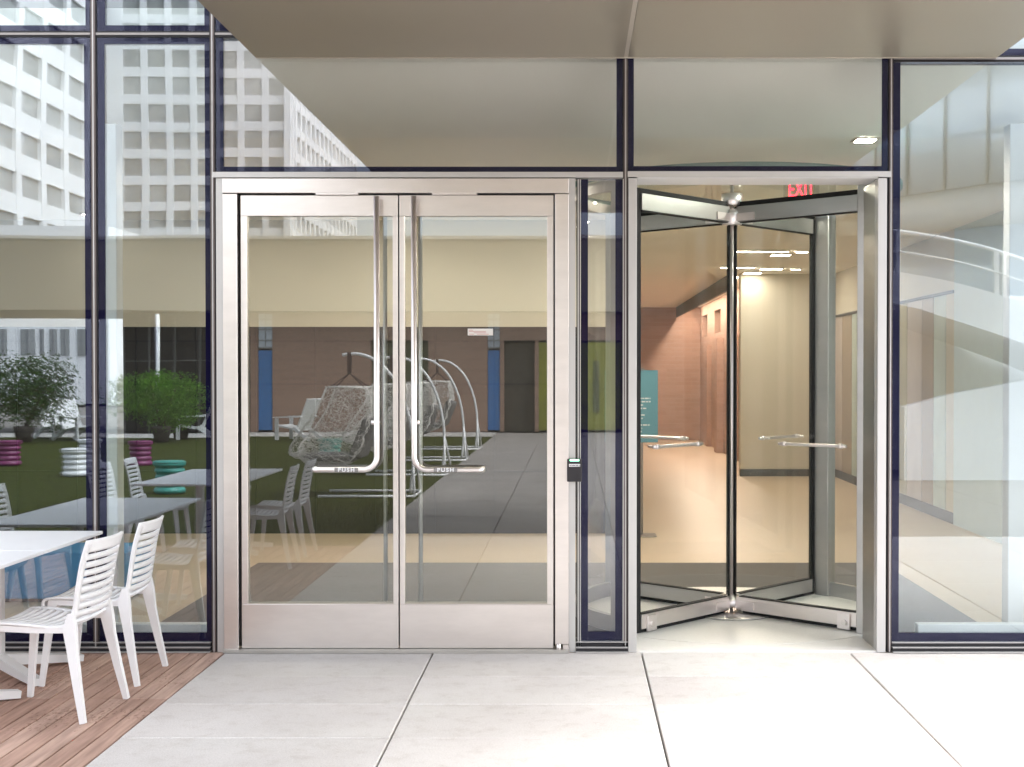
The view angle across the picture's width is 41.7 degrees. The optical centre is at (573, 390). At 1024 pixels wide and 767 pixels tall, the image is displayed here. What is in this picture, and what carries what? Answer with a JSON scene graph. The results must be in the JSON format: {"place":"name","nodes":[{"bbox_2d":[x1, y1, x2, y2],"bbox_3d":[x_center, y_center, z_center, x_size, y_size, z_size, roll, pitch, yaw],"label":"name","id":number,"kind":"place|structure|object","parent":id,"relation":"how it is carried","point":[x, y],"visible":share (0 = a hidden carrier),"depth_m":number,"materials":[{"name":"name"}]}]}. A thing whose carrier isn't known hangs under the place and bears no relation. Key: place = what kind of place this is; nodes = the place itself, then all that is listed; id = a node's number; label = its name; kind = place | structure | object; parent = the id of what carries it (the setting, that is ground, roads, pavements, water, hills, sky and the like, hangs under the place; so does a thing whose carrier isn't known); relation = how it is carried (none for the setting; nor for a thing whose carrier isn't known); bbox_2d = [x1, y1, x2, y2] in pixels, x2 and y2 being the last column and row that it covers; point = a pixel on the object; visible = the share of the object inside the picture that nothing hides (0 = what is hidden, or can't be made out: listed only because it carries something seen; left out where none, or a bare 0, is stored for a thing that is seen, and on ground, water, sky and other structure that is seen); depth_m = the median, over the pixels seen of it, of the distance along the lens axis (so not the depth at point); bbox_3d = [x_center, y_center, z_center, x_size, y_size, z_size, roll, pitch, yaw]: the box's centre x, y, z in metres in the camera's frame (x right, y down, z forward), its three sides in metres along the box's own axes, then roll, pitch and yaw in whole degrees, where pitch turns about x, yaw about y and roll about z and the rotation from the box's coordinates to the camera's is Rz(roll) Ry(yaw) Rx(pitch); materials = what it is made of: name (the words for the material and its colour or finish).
{"place":"outdoors","nodes":[
{"label":"outdoors","id":0,"kind":"place"},
{"bbox_2d":[0,652,223,766],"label":"deck","id":1,"kind":"structure","parent":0,"point":[41,727],"depth_m":6.54,"materials":[{"name":"brown wood"}]},
{"bbox_2d":[0,551,43,699],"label":"cafe table","id":2,"kind":"object","parent":1,"relation":"on","point":[8,558],"visible":1,"depth_m":6.64,"materials":[{"name":"white paint"}]},
{"bbox_2d":[0,531,102,685],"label":"cafe table","id":3,"kind":"object","parent":1,"relation":"on","point":[45,542],"visible":0.95,"depth_m":7.24,"materials":[{"name":"white laminate"}]},
{"bbox_2d":[0,531,129,724],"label":"slatted chair","id":4,"kind":"object","parent":1,"relation":"on","point":[34,621],"visible":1,"depth_m":6.40,"materials":[{"name":"white plastic"}]},
{"bbox_2d":[38,515,167,686],"bbox_3d":[-2.496,1.112,7.186,0.549,0.848,0.505,0,1,0],"label":"slatted chair","id":5,"kind":"object","parent":1,"relation":"on","point":[120,598],"visible":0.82,"depth_m":7.04,"materials":[{"name":"white plastic"}]},
{"bbox_2d":[0,138,1003,306],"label":"ceiling","id":6,"kind":"structure","parent":0,"point":[949,184],"depth_m":10.24,"materials":[{"name":"paint"}]},
{"bbox_2d":[0,8,1023,137],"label":"ceiling edge","id":7,"kind":"object","parent":6,"relation":"attached to","point":[154,90],"visible":0.72,"depth_m":8.17,"materials":[{"name":"paint"}]},
{"bbox_2d":[676,276,737,316],"bbox_3d":[2.530,-1.766,26.418,0.220,0.239,10.500,0,1,0],"label":"ceiling beam","id":8,"kind":"object","parent":6,"relation":"attached to","point":[715,290],"visible":0.79,"depth_m":24.86,"materials":[{"name":"beige"}]},
{"bbox_2d":[741,272,762,273],"bbox_3d":[2.744,-1.798,20.604,0.300,0.013,0.300,0,1,0],"label":"downlight","id":9,"kind":"object","parent":6,"relation":"attached to","point":[752,273],"visible":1,"depth_m":20.59,"materials":[{"name":"beige"}]},
{"bbox_2d":[737,250,790,251],"bbox_3d":[2.380,-1.746,16.887,0.687,0.013,0.140,0,1,0],"label":"strip light","id":10,"kind":"object","parent":6,"relation":"attached to","point":[763,250],"visible":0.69,"depth_m":16.82,"materials":[{"name":"beige plastic"}]},
{"bbox_2d":[760,268,783,269],"bbox_3d":[2.923,-1.787,19.771,0.347,0.013,0.140,0,1,0],"label":"strip light","id":11,"kind":"object","parent":6,"relation":"attached to","point":[771,268],"visible":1,"depth_m":19.76,"materials":[{"name":"beige plastic"}]},
{"bbox_2d":[768,254,792,256],"bbox_3d":[2.687,-1.754,17.422,0.280,0.013,0.280,0,1,0],"label":"downlight","id":12,"kind":"object","parent":6,"relation":"attached to","point":[779,255],"visible":1,"depth_m":17.42,"materials":[{"name":"beige"}]},
{"bbox_2d":[789,185,811,195],"bbox_3d":[1.786,-1.588,10.519,0.300,0.220,0.040,0,1,0],"label":"exit sign","id":13,"kind":"object","parent":6,"relation":"hanging from","point":[800,190],"visible":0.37,"depth_m":10.51,"materials":[{"name":"red plastic"}]},
{"bbox_2d":[850,137,879,142],"bbox_3d":[1.903,-1.633,8.755,0.160,0.013,0.160,0,1,0],"label":"downlight","id":14,"kind":"object","parent":6,"relation":"attached to","point":[865,139],"visible":1,"depth_m":8.74,"materials":[{"name":"beige"}]},
{"bbox_2d":[5,440,1001,656],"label":"floor","id":15,"kind":"structure","parent":0,"point":[684,520],"depth_m":12.73,"materials":[{"name":"beige tile"}]},
{"bbox_2d":[5,543,150,601],"bbox_3d":[-4.875,1.317,9.724,3.450,0.358,0.570,0,1,0],"label":"blue bench","id":16,"kind":"object","parent":15,"relation":"on","point":[40,578],"visible":0.28,"depth_m":9.44,"materials":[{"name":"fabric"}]},
{"bbox_2d":[0,0,203,7],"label":"entrance building","id":17,"kind":"structure","parent":15,"relation":"on","point":[108,4],"depth_m":11.40,"materials":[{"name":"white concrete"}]},
{"bbox_2d":[213,19,622,180],"bbox_3d":[-0.898,-2.228,7.802,2.367,1.998,0.155,0,1,0],"label":"transom window","id":18,"kind":"structure","parent":17,"relation":"attached to","point":[222,33],"depth_m":7.77,"materials":[{"name":"black glass"}]},
{"bbox_2d":[198,0,1023,58],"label":"entrance canopy","id":19,"kind":"object","parent":17,"relation":"attached to","point":[625,29],"visible":1,"depth_m":7.08,"materials":[{"name":"beige paint"}]},
{"bbox_2d":[622,59,890,646],"bbox_3d":[1.057,-0.852,7.821,1.545,4.750,0.155,0,1,0],"label":"window frame","id":20,"kind":"structure","parent":17,"relation":"attached to","point":[630,170],"depth_m":7.78,"materials":[{"name":"glass"},{"name":"ceramic"},{"name":"aluminium"}]},
{"bbox_2d":[0,0,217,652],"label":"glass curtain wall","id":21,"kind":"structure","parent":15,"relation":"on","point":[94,34],"depth_m":7.78,"materials":[{"name":"glass"},{"name":"ceramic"},{"name":"aluminium"}]},
{"bbox_2d":[105,124,123,621],"bbox_3d":[-2.850,-0.058,8.290,0.180,3.149,0.200,0,1,0],"label":"steel post","id":22,"kind":"object","parent":15,"relation":"on","point":[114,325],"visible":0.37,"depth_m":8.24,"materials":[{"name":"white metal"}]},
{"bbox_2d":[82,622,206,631],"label":"interior sill","id":23,"kind":"structure","parent":15,"relation":"on","point":[174,627],"depth_m":7.94,"materials":[{"name":"grey metal"}]},
{"bbox_2d":[0,220,604,533],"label":"partition wall","id":24,"kind":"structure","parent":15,"relation":"on","point":[311,344],"depth_m":13.49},
{"bbox_2d":[216,178,574,652],"bbox_3d":[-1.029,0.147,7.845,2.079,2.747,0.295,0,1,0],"label":"double door","id":25,"kind":"structure","parent":15,"relation":"on","point":[399,623],"depth_m":7.78,"materials":[{"name":"metal"}]},
{"bbox_2d":[240,193,398,647],"bbox_3d":[-1.473,0.180,7.799,0.910,2.641,0.202,0,1,0],"label":"door leaf","id":26,"kind":"structure","parent":25,"relation":"in","point":[265,624],"depth_m":7.80,"materials":[{"name":"metal"}]},
{"bbox_2d":[399,193,553,647],"bbox_3d":[-0.563,0.180,7.799,0.892,2.641,0.202,0,1,0],"label":"door leaf","id":27,"kind":"structure","parent":25,"relation":"in","point":[423,624],"depth_m":7.79,"materials":[{"name":"metal"}]},
{"bbox_2d":[468,329,492,334],"bbox_3d":[-0.541,-0.338,7.790,0.147,0.039,0.003,0,1,0],"label":"paper notice","id":28,"kind":"object","parent":25,"relation":"attached to","point":[480,331],"visible":1,"depth_m":7.79,"materials":[{"name":"white paper"}]},
{"bbox_2d":[567,459,581,481],"bbox_3d":[0.005,0.463,7.756,0.086,0.131,0.040,0,1,0],"label":"card reader","id":29,"kind":"object","parent":25,"relation":"attached to","point":[574,470],"visible":1,"depth_m":7.74,"materials":[{"name":"black plastic"}]},
{"bbox_2d":[162,563,975,644],"bbox_3d":[-0.030,1.493,9.712,5.300,0.005,3.400,0,1,0],"label":"entrance mat","id":30,"kind":"object","parent":15,"relation":"on","point":[365,582],"visible":0.29,"depth_m":10.39,"materials":[{"name":"grey carpet"}]},
{"bbox_2d":[575,162,902,651],"bbox_3d":[1.062,0.049,8.943,2.224,2.913,2.362,0,1,0],"label":"revolving door","id":31,"kind":"structure","parent":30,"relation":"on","point":[819,604],"depth_m":8.50,"materials":[{"name":"metal"}]},
{"bbox_2d":[576,179,627,652],"bbox_3d":[0.163,0.148,7.828,0.302,2.744,0.170,0,1,0],"label":"sidelight window","id":32,"kind":"structure","parent":15,"relation":"on","point":[587,641],"depth_m":7.79,"materials":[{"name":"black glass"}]},
{"bbox_2d":[576,179,623,646],"bbox_3d":[0.154,0.139,7.837,0.273,2.727,0.112,0,1,0],"label":"window frame","id":33,"kind":"structure","parent":32,"relation":"in","point":[578,190],"depth_m":7.79,"materials":[{"name":"metal"}]},
{"bbox_2d":[641,368,657,536],"bbox_3d":[0.573,0.613,13.310,0.525,1.664,0.260,0,1,0],"label":"poster stand","id":34,"kind":"object","parent":15,"relation":"on","point":[649,402],"visible":0.31,"depth_m":13.28,"materials":[{"name":"teal"}]},
{"bbox_2d":[641,288,738,460],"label":"brick wall","id":35,"kind":"structure","parent":15,"relation":"on","point":[685,355],"depth_m":31.77,"materials":[{"name":"brown"}]},
{"bbox_2d":[739,274,808,475],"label":"cream wall","id":36,"kind":"structure","parent":15,"relation":"on","point":[773,354],"depth_m":20.89,"materials":[{"name":"paint"}]},
{"bbox_2d":[835,210,1003,543],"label":"side wall","id":37,"kind":"structure","parent":15,"relation":"on","point":[951,388],"depth_m":14.57,"materials":[{"name":"paint"}]},
{"bbox_2d":[885,49,1023,652],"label":"window frame","id":38,"kind":"structure","parent":15,"relation":"on","point":[897,641],"depth_m":7.79,"materials":[{"name":"clear glass"},{"name":"dark painted aluminium"},{"name":"aluminium"}]},
{"bbox_2d":[915,622,1023,632],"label":"interior sill","id":39,"kind":"structure","parent":15,"relation":"on","point":[969,627],"depth_m":7.94,"materials":[{"name":"white plastic"}]},
{"bbox_2d":[1002,124,1023,621],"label":"steel post","id":40,"kind":"object","parent":15,"relation":"on","point":[1013,456],"visible":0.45,"depth_m":8.24,"materials":[{"name":"white metal"}]},
{"bbox_2d":[86,653,1023,766],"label":"path","id":41,"kind":"structure","parent":0,"point":[585,710],"depth_m":6.42,"materials":[{"name":"white concrete"}]},
{"bbox_2d":[642,658,668,766],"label":"path bed","id":42,"kind":"object","parent":41,"relation":"attached to","point":[655,715],"depth_m":6.44,"materials":[{"name":"grey concrete"}]},
{"bbox_2d":[633,635,879,655],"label":"threshold floor","id":43,"kind":"structure","parent":0,"point":[858,644],"depth_m":7.88,"materials":[{"name":"white stone"}]}
]}

